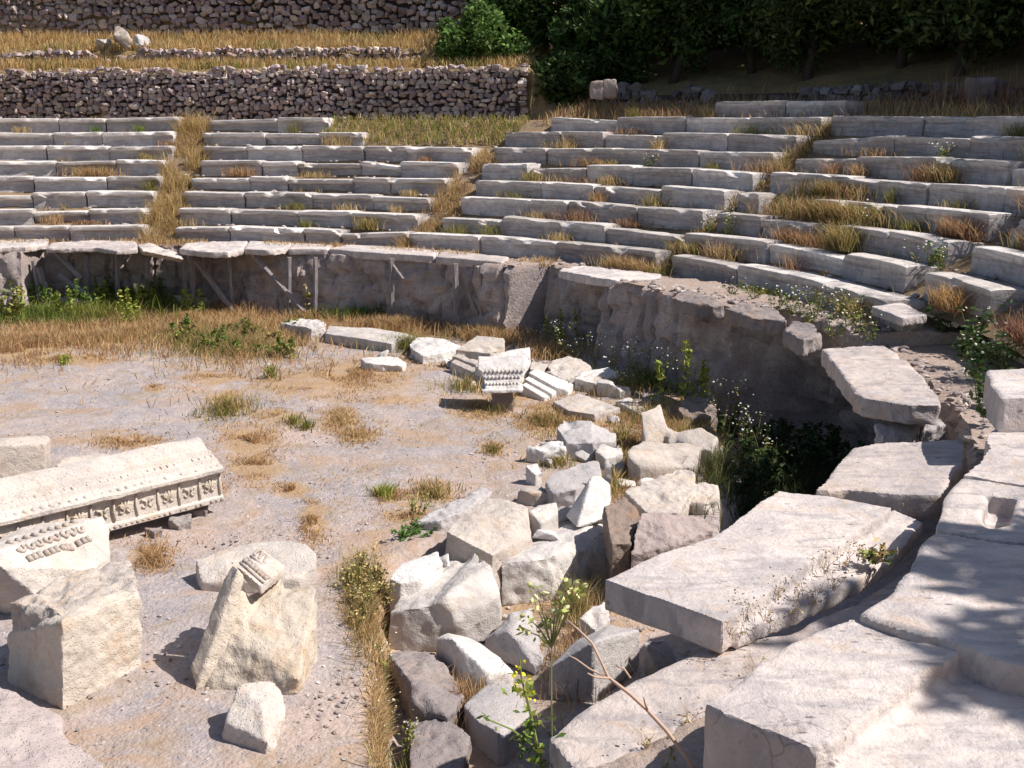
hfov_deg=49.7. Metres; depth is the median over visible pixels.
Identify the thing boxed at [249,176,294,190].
seat block
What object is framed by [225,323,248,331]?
spire weed
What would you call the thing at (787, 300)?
flowering weed
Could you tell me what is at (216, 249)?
podium slab
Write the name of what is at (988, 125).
seat block
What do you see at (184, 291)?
spire weed
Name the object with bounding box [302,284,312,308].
spire weed
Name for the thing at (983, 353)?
flowering weed
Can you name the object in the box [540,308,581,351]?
spire weed
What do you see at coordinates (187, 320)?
spire weed
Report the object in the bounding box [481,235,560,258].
seat block
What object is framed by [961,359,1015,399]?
flowering weed
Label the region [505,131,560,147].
seat block
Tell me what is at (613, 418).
marble shard
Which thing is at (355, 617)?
flowering weed
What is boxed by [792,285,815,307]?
flowering weed
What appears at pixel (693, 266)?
seat block
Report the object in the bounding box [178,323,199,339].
spire weed
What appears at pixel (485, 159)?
dry grass
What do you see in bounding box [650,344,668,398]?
flowering weed
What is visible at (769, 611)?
dry sprig
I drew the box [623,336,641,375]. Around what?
flowering weed
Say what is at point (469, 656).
marble fragment
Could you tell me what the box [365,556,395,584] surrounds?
flowering weed
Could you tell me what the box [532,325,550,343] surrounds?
flowering weed
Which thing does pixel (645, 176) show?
seat block
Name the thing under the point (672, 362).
flowering weed
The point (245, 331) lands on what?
spire weed
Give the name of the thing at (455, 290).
wooden prop
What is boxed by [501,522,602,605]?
marble fragment
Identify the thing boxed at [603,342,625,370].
flowering weed
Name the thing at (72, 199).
seat block
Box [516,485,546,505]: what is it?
marble fragment
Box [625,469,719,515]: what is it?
marble fragment
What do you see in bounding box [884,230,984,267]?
seat block
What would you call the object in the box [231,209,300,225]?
seat block
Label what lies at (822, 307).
flowering weed
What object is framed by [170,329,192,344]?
spire weed
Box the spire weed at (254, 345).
[232,342,271,355]
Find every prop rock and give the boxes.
[144,528,162,538]
[168,512,191,530]
[193,505,208,516]
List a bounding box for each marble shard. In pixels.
[379,350,388,356]
[439,554,449,566]
[442,358,450,366]
[532,529,558,539]
[541,459,552,466]
[558,506,569,521]
[572,450,592,462]
[608,415,619,422]
[611,461,624,474]
[617,478,635,488]
[637,478,652,484]
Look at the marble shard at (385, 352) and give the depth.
20.49 m
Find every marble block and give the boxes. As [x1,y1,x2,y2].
[0,435,50,477]
[7,560,142,709]
[55,454,108,466]
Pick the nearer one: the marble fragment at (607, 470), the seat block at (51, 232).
the marble fragment at (607, 470)
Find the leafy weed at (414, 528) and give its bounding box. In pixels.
[390,514,437,539]
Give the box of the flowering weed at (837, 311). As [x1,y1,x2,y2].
[831,289,849,317]
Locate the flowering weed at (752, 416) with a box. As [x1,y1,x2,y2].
[738,394,771,445]
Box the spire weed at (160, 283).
[150,276,166,305]
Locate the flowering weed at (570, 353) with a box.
[559,338,587,358]
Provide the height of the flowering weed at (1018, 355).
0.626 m
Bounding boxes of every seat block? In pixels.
[0,118,59,132]
[0,133,53,145]
[0,145,47,160]
[0,161,57,176]
[0,176,35,192]
[0,195,33,207]
[0,208,36,225]
[0,226,15,239]
[14,225,72,241]
[32,191,87,208]
[34,177,107,191]
[34,210,89,221]
[46,146,110,160]
[53,132,103,145]
[56,161,116,175]
[58,118,106,132]
[69,224,148,241]
[86,190,158,207]
[88,208,151,223]
[102,131,177,146]
[106,117,181,131]
[107,176,164,190]
[109,146,176,160]
[116,159,168,175]
[175,226,230,241]
[179,207,237,224]
[183,191,246,208]
[191,178,250,189]
[200,160,265,175]
[203,133,267,145]
[203,146,247,159]
[206,119,277,130]
[229,225,305,242]
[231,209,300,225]
[245,191,317,208]
[246,146,302,160]
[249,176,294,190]
[262,161,304,175]
[266,133,320,144]
[277,117,333,132]
[287,179,354,190]
[298,163,361,174]
[298,210,363,227]
[302,145,365,161]
[303,227,351,245]
[311,193,383,209]
[319,132,368,145]
[341,231,415,246]
[351,212,429,230]
[353,177,392,193]
[360,161,401,175]
[364,146,413,161]
[372,196,438,210]
[390,178,455,194]
[400,161,469,178]
[407,147,481,162]
[409,232,485,253]
[442,217,501,233]
[461,196,532,216]
[475,180,548,198]
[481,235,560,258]
[482,163,541,180]
[494,147,554,164]
[501,216,565,239]
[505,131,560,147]
[529,168,586,182]
[530,199,575,219]
[541,181,610,200]
[547,148,623,165]
[551,117,616,131]
[555,241,674,269]
[560,221,624,243]
[561,131,616,147]
[569,200,646,225]
[587,165,646,183]
[595,186,661,204]
[605,135,662,148]
[607,227,684,249]
[613,149,715,167]
[617,116,694,134]
[632,167,703,186]
[637,206,724,230]
[661,185,745,210]
[662,133,734,151]
[672,254,749,283]
[684,233,787,263]
[686,118,749,133]
[692,169,769,191]
[699,152,792,171]
[715,101,787,117]
[717,212,785,236]
[728,133,815,152]
[737,192,781,213]
[737,264,855,301]
[748,117,831,136]
[762,219,835,238]
[769,172,874,193]
[770,243,844,274]
[786,101,824,116]
[795,158,855,174]
[813,135,909,156]
[814,199,898,226]
[818,282,924,323]
[823,100,864,116]
[830,116,926,136]
[839,225,896,253]
[842,253,942,291]
[848,179,931,205]
[855,156,962,179]
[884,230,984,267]
[894,137,969,158]
[895,205,1023,240]
[923,272,1023,318]
[924,116,975,137]
[928,183,1023,211]
[936,158,1023,185]
[969,136,1023,160]
[970,246,1023,285]
[973,116,1023,135]
[1003,188,1023,214]
[1009,219,1023,248]
[1011,169,1023,185]
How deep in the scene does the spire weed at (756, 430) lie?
16.10 m
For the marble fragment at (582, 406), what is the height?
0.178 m
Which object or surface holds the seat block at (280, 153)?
on the terrain at (963, 264)
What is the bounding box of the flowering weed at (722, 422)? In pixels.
[716,393,746,443]
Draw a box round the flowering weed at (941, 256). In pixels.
[925,240,947,270]
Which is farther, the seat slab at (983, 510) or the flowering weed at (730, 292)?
the flowering weed at (730, 292)
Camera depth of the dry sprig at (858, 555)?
7.44 m
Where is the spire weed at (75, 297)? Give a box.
[65,278,86,308]
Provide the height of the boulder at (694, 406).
0.709 m
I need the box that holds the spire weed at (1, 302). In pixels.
[0,298,5,318]
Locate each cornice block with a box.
[191,549,317,694]
[478,356,525,411]
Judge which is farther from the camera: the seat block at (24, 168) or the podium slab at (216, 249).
the seat block at (24, 168)
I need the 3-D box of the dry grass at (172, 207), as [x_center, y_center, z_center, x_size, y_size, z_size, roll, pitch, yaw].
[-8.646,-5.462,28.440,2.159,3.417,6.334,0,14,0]
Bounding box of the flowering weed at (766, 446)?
[751,430,793,463]
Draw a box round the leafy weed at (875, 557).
[853,537,898,565]
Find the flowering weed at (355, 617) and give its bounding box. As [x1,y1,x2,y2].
[346,594,375,626]
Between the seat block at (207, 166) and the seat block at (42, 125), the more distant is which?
the seat block at (42, 125)
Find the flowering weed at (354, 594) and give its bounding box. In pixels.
[335,577,360,604]
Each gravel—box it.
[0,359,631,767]
[38,100,1023,735]
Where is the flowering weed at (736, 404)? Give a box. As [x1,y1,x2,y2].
[720,378,746,433]
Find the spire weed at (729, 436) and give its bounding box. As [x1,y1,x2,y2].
[719,426,750,450]
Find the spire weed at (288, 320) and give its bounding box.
[284,318,298,323]
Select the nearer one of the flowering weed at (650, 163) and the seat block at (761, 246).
the seat block at (761, 246)
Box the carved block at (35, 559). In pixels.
[0,516,110,613]
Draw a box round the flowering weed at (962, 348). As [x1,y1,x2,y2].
[951,322,985,361]
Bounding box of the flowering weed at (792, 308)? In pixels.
[781,291,806,317]
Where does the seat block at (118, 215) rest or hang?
on the terrain at (963, 264)
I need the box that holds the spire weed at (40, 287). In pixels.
[37,283,59,306]
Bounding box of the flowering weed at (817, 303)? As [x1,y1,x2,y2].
[799,285,824,318]
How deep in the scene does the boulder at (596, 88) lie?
27.49 m
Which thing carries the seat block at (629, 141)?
on the terrain at (963, 264)
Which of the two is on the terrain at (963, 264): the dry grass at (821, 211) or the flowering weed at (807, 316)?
the dry grass at (821, 211)
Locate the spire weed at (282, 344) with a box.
[270,335,297,358]
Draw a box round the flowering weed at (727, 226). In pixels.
[723,207,736,234]
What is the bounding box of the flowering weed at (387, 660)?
[375,632,396,692]
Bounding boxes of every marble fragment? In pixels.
[222,681,285,753]
[280,319,325,340]
[325,326,411,352]
[361,356,405,371]
[389,552,442,615]
[389,554,501,650]
[389,650,464,726]
[408,719,471,767]
[410,337,460,363]
[416,487,491,530]
[436,633,512,694]
[445,498,531,604]
[450,336,504,380]
[464,679,533,765]
[475,347,530,386]
[485,609,543,673]
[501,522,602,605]
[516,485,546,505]
[522,369,572,400]
[525,463,541,485]
[526,441,566,462]
[529,503,557,535]
[530,359,548,372]
[545,461,601,507]
[546,356,591,386]
[549,625,639,702]
[553,394,619,421]
[557,420,615,457]
[566,475,610,526]
[574,367,619,391]
[580,602,609,635]
[595,444,622,469]
[597,379,615,397]
[602,497,640,578]
[604,460,610,503]
[616,385,630,398]
[616,398,642,417]
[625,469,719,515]
[627,405,717,481]
[631,512,713,567]
[643,640,676,675]
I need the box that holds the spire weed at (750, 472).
[736,453,777,497]
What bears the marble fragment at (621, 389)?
on the ground at (184, 601)
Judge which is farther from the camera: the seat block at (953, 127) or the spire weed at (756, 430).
the seat block at (953, 127)
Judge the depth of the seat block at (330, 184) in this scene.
27.49 m
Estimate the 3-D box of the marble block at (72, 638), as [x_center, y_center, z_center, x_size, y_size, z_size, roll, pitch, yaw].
[-3.409,1.960,8.970,0.840,0.766,1.260,7,15,27]
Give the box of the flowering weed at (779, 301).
[766,290,788,312]
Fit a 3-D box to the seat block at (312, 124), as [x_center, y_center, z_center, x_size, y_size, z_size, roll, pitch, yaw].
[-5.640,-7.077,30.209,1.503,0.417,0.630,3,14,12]
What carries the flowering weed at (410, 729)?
on the ground at (184, 601)
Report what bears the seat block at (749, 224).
on the terrain at (963, 264)
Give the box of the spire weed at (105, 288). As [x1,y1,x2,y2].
[92,276,111,308]
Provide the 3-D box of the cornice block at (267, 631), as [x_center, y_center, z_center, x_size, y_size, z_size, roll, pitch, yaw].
[-2.024,1.891,8.971,0.920,0.886,1.058,1,14,7]
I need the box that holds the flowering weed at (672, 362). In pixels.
[670,351,689,394]
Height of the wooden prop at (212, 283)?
1.360 m
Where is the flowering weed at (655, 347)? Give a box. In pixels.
[622,340,671,379]
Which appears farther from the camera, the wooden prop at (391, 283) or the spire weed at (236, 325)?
the wooden prop at (391, 283)
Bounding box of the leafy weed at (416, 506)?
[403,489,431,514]
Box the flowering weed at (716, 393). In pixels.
[704,372,726,428]
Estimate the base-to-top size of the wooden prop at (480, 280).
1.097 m
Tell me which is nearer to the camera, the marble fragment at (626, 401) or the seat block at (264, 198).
the marble fragment at (626, 401)
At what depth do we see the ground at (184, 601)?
12.75 m
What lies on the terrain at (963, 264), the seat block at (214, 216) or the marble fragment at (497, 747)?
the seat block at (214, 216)
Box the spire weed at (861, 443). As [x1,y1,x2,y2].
[840,440,866,455]
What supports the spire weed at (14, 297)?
on the ground at (184, 601)
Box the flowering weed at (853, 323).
[842,305,872,333]
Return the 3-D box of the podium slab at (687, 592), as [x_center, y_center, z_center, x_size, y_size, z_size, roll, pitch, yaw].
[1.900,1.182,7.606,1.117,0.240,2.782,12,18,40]
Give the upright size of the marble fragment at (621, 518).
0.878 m
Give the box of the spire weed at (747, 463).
[728,457,754,484]
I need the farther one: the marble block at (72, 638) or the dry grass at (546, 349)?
the dry grass at (546, 349)
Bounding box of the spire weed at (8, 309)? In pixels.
[4,299,23,320]
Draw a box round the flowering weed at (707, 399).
[696,384,715,410]
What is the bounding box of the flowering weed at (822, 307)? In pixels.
[813,286,839,311]
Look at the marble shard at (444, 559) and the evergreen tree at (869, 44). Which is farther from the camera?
the evergreen tree at (869, 44)
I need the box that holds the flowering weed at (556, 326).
[550,315,565,341]
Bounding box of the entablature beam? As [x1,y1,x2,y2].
[0,437,223,538]
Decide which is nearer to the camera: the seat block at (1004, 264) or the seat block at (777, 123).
the seat block at (1004, 264)
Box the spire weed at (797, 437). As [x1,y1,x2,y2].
[775,420,817,446]
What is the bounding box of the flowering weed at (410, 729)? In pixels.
[397,709,419,767]
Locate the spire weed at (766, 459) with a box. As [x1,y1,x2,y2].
[748,450,780,490]
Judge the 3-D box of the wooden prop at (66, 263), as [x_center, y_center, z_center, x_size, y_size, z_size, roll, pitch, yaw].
[-10.093,-2.701,25.151,0.761,0.663,0.115,5,15,21]
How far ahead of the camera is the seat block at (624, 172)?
24.57 m
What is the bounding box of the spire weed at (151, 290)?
[134,283,158,311]
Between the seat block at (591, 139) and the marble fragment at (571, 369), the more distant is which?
the seat block at (591, 139)
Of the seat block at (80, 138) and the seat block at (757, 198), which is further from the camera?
the seat block at (80, 138)
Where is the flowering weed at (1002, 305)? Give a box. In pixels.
[999,297,1023,347]
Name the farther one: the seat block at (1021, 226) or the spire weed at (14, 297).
the spire weed at (14, 297)
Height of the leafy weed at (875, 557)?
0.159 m
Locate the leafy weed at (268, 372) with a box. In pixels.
[264,362,274,377]
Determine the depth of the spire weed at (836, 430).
16.03 m
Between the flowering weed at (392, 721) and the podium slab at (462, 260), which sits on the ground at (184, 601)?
the flowering weed at (392, 721)
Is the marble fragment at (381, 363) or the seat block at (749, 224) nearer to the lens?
the marble fragment at (381, 363)
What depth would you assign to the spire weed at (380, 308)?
23.94 m
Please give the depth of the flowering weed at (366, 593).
9.99 m
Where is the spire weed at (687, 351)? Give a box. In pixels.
[647,340,712,409]
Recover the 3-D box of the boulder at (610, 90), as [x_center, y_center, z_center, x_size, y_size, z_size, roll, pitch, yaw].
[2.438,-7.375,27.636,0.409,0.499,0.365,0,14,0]
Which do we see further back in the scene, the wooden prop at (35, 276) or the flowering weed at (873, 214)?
the wooden prop at (35, 276)
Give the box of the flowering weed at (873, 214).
[862,199,884,226]
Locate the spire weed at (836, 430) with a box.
[808,424,845,451]
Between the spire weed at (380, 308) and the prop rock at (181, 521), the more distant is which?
the spire weed at (380, 308)
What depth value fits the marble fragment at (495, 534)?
11.17 m
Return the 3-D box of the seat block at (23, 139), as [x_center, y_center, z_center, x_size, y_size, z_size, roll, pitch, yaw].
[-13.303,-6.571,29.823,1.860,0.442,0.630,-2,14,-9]
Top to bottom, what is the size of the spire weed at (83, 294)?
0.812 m
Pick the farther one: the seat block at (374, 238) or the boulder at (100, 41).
the boulder at (100, 41)
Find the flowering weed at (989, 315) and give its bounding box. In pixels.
[954,306,996,350]
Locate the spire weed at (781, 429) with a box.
[753,417,789,449]
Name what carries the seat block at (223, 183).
on the terrain at (963, 264)
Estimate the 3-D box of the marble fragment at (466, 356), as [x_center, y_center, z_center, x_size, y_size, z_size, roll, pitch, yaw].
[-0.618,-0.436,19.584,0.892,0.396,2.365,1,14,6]
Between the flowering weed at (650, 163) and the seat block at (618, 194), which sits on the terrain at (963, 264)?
the seat block at (618, 194)
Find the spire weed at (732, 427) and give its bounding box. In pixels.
[717,411,743,443]
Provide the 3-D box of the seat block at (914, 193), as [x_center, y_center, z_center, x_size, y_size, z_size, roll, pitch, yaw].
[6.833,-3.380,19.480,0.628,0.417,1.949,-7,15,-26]
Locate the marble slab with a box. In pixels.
[196,541,316,593]
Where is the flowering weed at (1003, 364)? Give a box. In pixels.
[984,322,1021,369]
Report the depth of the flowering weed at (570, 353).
19.97 m
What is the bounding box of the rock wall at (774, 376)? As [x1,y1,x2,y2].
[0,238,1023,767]
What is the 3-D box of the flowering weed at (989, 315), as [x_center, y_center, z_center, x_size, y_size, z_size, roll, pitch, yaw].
[5.912,-0.708,14.089,0.475,0.595,0.515,0,14,0]
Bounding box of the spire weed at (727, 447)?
[718,441,732,458]
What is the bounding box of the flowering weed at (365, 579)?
[343,563,383,587]
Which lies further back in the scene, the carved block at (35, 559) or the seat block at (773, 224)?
the seat block at (773, 224)
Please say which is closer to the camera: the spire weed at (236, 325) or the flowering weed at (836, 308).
the flowering weed at (836, 308)
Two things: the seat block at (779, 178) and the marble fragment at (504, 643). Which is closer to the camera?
the marble fragment at (504, 643)
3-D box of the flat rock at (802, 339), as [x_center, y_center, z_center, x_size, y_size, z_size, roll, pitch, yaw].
[3.925,-0.627,14.950,0.520,0.277,1.338,0,14,0]
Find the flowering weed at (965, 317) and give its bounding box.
[958,308,994,346]
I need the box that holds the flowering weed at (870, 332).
[859,314,888,341]
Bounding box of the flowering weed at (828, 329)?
[821,313,852,338]
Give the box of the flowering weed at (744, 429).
[736,406,761,455]
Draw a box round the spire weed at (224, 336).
[208,334,239,351]
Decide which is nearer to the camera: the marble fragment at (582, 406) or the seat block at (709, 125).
the marble fragment at (582, 406)
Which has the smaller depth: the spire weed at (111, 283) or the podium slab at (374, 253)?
the podium slab at (374, 253)
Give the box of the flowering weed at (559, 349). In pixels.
[551,321,575,357]
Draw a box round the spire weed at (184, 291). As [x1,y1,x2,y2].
[179,288,203,311]
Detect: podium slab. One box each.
[0,239,48,252]
[47,240,138,254]
[138,243,183,261]
[180,241,247,257]
[244,241,292,255]
[288,243,332,254]
[329,245,439,262]
[436,250,508,266]
[549,571,909,767]
[559,266,660,286]
[605,491,922,653]
[816,439,964,517]
[821,346,940,424]
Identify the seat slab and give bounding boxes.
[703,620,1023,767]
[860,533,1023,696]
[936,479,1023,545]
[963,430,1023,486]
[983,369,1023,432]
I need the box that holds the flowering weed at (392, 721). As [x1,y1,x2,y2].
[378,686,400,737]
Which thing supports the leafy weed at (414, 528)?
on the ground at (184, 601)
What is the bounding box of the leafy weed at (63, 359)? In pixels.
[60,354,69,365]
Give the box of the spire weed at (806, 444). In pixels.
[798,430,831,467]
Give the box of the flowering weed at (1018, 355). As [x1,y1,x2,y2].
[1006,311,1023,361]
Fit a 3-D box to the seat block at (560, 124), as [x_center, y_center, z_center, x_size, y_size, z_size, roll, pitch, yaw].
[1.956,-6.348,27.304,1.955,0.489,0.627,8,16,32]
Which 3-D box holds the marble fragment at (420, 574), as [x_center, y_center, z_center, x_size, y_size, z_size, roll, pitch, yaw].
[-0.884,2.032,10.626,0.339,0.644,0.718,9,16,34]
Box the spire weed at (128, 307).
[115,286,140,323]
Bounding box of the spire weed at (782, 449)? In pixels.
[776,445,807,467]
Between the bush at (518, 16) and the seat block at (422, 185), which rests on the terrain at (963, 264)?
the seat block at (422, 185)
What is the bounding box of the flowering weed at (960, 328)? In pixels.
[955,324,969,335]
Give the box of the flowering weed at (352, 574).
[338,561,362,586]
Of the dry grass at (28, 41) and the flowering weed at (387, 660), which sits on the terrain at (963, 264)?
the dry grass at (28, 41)
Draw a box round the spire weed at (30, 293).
[28,284,37,305]
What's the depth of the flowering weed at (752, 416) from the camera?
16.18 m
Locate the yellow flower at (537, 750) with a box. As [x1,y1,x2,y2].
[475,659,566,767]
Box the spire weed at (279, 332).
[264,328,283,338]
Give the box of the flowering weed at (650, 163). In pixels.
[634,151,658,166]
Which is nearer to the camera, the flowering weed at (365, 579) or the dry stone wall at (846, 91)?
the flowering weed at (365, 579)
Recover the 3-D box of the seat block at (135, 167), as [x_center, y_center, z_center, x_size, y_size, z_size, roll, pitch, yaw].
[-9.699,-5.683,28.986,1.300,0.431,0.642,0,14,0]
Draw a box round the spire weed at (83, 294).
[75,283,97,310]
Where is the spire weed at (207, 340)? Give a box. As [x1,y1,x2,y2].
[192,333,221,351]
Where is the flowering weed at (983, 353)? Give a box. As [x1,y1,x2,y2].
[962,334,1004,372]
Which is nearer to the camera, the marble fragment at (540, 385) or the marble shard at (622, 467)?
the marble shard at (622, 467)
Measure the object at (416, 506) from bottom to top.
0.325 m
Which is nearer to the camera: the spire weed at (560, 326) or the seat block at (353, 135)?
the spire weed at (560, 326)
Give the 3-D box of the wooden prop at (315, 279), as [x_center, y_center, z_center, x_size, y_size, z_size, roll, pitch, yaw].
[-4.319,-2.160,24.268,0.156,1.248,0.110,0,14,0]
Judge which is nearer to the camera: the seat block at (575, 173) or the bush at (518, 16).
the seat block at (575, 173)
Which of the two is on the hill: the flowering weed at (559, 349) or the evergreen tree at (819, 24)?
the evergreen tree at (819, 24)
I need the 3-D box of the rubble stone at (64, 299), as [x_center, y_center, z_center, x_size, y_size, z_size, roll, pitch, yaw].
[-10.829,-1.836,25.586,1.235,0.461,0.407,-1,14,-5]
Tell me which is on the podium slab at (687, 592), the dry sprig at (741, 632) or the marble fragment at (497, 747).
the dry sprig at (741, 632)
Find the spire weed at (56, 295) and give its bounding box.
[49,288,72,315]
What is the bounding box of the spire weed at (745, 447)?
[734,435,761,462]
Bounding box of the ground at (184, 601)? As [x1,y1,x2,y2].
[0,311,940,767]
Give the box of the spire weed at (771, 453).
[744,441,779,469]
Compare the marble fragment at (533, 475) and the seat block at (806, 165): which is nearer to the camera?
the marble fragment at (533, 475)
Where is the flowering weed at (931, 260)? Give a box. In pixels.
[903,237,948,266]
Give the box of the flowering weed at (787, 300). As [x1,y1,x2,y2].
[776,285,798,304]
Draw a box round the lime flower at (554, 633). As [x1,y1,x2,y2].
[514,574,588,736]
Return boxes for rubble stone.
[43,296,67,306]
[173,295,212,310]
[874,421,918,443]
[918,417,946,441]
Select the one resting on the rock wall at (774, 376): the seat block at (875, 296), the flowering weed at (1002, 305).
the seat block at (875, 296)
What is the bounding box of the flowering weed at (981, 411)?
[962,384,986,417]
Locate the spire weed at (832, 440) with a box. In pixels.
[812,420,845,456]
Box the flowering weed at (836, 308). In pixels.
[820,296,851,320]
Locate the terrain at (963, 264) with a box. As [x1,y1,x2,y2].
[0,120,1023,355]
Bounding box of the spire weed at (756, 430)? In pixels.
[740,419,775,448]
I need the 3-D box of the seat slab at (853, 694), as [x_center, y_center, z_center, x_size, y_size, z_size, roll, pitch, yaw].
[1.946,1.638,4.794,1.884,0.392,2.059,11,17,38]
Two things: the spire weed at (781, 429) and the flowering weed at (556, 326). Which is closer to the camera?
the spire weed at (781, 429)
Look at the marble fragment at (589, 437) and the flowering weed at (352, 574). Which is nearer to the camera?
the flowering weed at (352, 574)
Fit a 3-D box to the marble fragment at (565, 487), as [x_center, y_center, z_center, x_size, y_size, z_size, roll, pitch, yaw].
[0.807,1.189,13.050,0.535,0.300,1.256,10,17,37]
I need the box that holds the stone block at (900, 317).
[872,303,926,331]
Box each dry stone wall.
[0,0,488,37]
[0,45,422,66]
[0,63,529,120]
[606,79,1023,104]
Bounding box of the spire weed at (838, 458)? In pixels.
[815,449,845,472]
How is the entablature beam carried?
on the prop rock at (181, 521)
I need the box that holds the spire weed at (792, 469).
[767,455,798,492]
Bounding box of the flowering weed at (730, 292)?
[718,276,746,293]
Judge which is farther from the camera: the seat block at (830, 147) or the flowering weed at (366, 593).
the seat block at (830, 147)
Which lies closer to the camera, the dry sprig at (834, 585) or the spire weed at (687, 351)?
the dry sprig at (834, 585)
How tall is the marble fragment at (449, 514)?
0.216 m
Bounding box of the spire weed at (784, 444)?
[753,442,791,461]
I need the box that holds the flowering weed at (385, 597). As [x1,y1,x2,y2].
[371,576,403,605]
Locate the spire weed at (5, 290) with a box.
[0,274,12,297]
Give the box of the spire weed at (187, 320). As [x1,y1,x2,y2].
[166,313,194,335]
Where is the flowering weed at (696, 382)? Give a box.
[677,367,712,393]
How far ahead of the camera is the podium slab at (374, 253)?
23.86 m
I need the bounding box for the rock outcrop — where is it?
[0,688,102,767]
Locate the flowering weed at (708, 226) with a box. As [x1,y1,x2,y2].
[699,212,716,232]
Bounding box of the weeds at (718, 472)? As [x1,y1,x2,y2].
[0,282,859,579]
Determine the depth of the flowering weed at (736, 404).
16.72 m
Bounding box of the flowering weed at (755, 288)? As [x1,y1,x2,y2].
[741,281,766,298]
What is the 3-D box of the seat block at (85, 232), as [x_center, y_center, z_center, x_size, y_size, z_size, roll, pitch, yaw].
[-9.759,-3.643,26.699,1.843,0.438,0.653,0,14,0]
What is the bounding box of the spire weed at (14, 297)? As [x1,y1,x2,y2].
[9,282,28,320]
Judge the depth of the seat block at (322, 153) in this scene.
28.59 m
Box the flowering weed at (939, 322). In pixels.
[924,303,952,333]
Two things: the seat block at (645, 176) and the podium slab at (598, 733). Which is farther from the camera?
the seat block at (645, 176)
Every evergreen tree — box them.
[527,0,672,56]
[611,0,743,83]
[657,7,730,50]
[686,0,819,74]
[702,6,854,48]
[738,0,889,80]
[824,0,955,68]
[830,25,941,48]
[888,0,1023,76]
[988,0,1023,43]
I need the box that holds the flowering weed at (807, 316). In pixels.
[800,301,822,324]
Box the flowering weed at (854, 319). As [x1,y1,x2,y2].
[830,298,864,325]
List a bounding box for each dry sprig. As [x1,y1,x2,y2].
[629,720,654,750]
[660,737,693,767]
[675,688,704,723]
[725,598,747,639]
[728,589,754,621]
[744,641,765,668]
[751,594,779,622]
[769,567,789,600]
[782,569,812,596]
[783,583,806,615]
[787,568,831,607]
[803,544,848,573]
[824,557,852,591]
[833,536,862,567]
[847,534,865,561]
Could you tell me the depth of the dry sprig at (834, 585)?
6.97 m
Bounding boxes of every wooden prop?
[31,261,42,305]
[36,267,49,304]
[54,253,83,280]
[57,273,93,298]
[115,254,119,303]
[145,257,149,299]
[182,255,187,300]
[189,256,234,313]
[191,259,195,305]
[227,257,233,306]
[251,255,305,313]
[286,257,291,307]
[313,257,317,312]
[388,260,403,279]
[389,258,394,308]
[452,263,458,314]
[468,292,478,314]
[479,266,482,316]
[607,292,610,321]
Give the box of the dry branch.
[563,619,694,767]
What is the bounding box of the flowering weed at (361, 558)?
[352,542,376,572]
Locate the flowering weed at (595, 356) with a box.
[586,331,611,367]
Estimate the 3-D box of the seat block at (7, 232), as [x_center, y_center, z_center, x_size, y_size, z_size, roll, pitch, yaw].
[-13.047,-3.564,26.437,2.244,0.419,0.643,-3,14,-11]
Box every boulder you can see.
[96,39,110,49]
[113,26,131,49]
[133,34,150,48]
[589,80,603,99]
[603,79,617,98]
[677,395,717,432]
[964,76,995,106]
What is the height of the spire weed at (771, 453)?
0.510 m
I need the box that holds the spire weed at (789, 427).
[757,420,796,442]
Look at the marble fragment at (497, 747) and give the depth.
8.54 m
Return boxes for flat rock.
[671,290,724,319]
[725,302,786,334]
[782,321,821,355]
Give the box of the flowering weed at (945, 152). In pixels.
[932,141,957,156]
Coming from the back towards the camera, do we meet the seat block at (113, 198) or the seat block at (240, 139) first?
the seat block at (240, 139)
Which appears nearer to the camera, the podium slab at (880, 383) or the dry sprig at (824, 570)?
the dry sprig at (824, 570)
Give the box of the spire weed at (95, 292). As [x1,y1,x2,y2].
[90,283,106,307]
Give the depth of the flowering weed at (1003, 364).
12.77 m
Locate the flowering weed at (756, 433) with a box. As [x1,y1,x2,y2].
[739,412,770,448]
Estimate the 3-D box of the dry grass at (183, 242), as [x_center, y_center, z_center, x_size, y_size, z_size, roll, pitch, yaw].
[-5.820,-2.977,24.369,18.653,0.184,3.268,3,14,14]
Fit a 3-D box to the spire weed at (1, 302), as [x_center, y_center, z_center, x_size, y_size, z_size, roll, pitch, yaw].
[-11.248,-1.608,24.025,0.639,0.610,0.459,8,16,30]
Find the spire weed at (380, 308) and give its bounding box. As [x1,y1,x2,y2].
[377,302,385,314]
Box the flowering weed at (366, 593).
[357,585,377,609]
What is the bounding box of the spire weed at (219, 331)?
[210,324,224,338]
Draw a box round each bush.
[433,0,540,64]
[472,0,560,48]
[529,50,601,109]
[548,0,661,83]
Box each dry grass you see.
[0,26,1023,145]
[0,236,660,272]
[0,297,611,373]
[0,302,912,739]
[11,99,1023,346]
[122,108,221,243]
[321,532,638,767]
[387,148,502,247]
[650,107,848,272]
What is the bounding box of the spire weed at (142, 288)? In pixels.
[140,279,149,308]
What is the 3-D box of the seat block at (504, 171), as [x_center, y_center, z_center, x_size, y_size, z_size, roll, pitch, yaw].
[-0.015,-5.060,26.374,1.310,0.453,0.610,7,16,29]
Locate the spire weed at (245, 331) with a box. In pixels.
[236,317,259,336]
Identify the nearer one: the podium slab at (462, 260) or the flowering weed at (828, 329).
the flowering weed at (828, 329)
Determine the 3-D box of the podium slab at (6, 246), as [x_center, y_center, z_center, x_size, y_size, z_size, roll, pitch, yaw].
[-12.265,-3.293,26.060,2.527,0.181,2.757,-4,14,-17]
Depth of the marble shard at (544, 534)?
11.53 m
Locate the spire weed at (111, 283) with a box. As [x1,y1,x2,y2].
[108,270,121,287]
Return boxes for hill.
[0,0,1023,120]
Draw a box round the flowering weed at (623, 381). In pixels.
[609,361,643,386]

